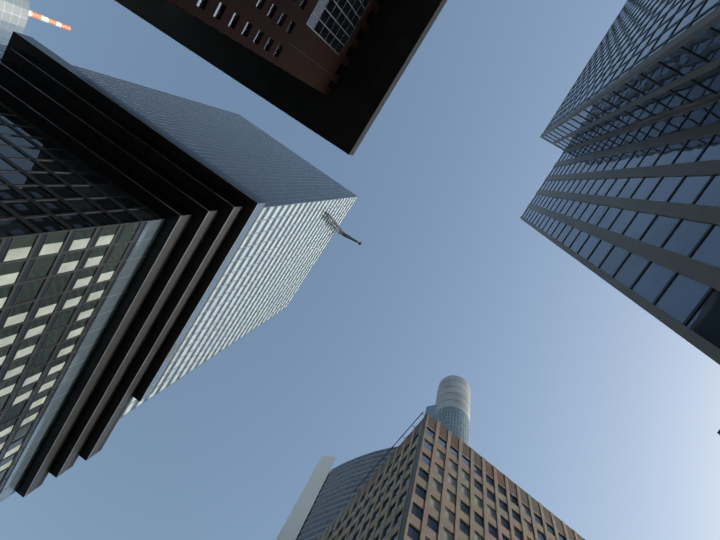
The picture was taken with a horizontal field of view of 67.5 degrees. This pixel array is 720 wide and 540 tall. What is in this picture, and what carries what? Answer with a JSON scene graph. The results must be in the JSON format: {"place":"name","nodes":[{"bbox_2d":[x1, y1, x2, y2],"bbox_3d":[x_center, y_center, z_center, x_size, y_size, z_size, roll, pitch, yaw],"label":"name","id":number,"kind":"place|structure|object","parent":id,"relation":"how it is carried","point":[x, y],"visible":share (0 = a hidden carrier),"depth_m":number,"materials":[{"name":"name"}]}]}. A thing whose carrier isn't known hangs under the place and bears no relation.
{"place":"outdoors","nodes":[
{"label":"outdoors","id":0,"kind":"place"},
{"bbox_2d":[0,0,70,44],"bbox_3d":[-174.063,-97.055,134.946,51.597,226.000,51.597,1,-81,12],"label":"tower","id":1,"kind":"structure","parent":0,"point":[14,14],"depth_m":211.75,"materials":[{"name":"grey glass"}]},
{"bbox_2d":[0,31,357,501],"bbox_3d":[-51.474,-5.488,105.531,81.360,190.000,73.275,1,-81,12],"label":"skyscraper","id":2,"kind":"structure","parent":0,"point":[153,242],"depth_m":77.82,"materials":[{"name":"grey glass"}]},
{"bbox_2d":[323,211,361,244],"bbox_3d":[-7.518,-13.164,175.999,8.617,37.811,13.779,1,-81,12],"label":"crane","id":3,"kind":"object","parent":2,"relation":"attached to","point":[340,230],"visible":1,"depth_m":182.81,"materials":[{"name":"grey metal"}]},
{"bbox_2d":[115,0,446,155],"bbox_3d":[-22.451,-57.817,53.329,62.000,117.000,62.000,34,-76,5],"label":"building","id":4,"kind":"structure","parent":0,"point":[331,71],"depth_m":106.20,"materials":[{"name":"brick"}]},
{"bbox_2d":[0,0,719,539],"label":"sky","id":5,"kind":"structure","parent":0,"point":[603,414],"materials":[{"name":"blue"}]},
{"bbox_2d":[276,375,469,539],"bbox_3d":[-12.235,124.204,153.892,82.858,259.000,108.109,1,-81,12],"label":"skyscraper","id":6,"kind":"structure","parent":0,"point":[327,496],"depth_m":208.96,"materials":[{"name":"glass"}]},
{"bbox_2d":[317,412,585,539],"bbox_3d":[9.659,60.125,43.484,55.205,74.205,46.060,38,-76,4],"label":"building","id":7,"kind":"structure","parent":0,"point":[431,478],"depth_m":64.99,"materials":[{"name":"brown stone"}]},
{"bbox_2d":[520,0,719,434],"bbox_3d":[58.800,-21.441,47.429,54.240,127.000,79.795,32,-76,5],"label":"skyscraper","id":8,"kind":"structure","parent":0,"point":[625,201],"depth_m":46.77,"materials":[{"name":"blue glass"}]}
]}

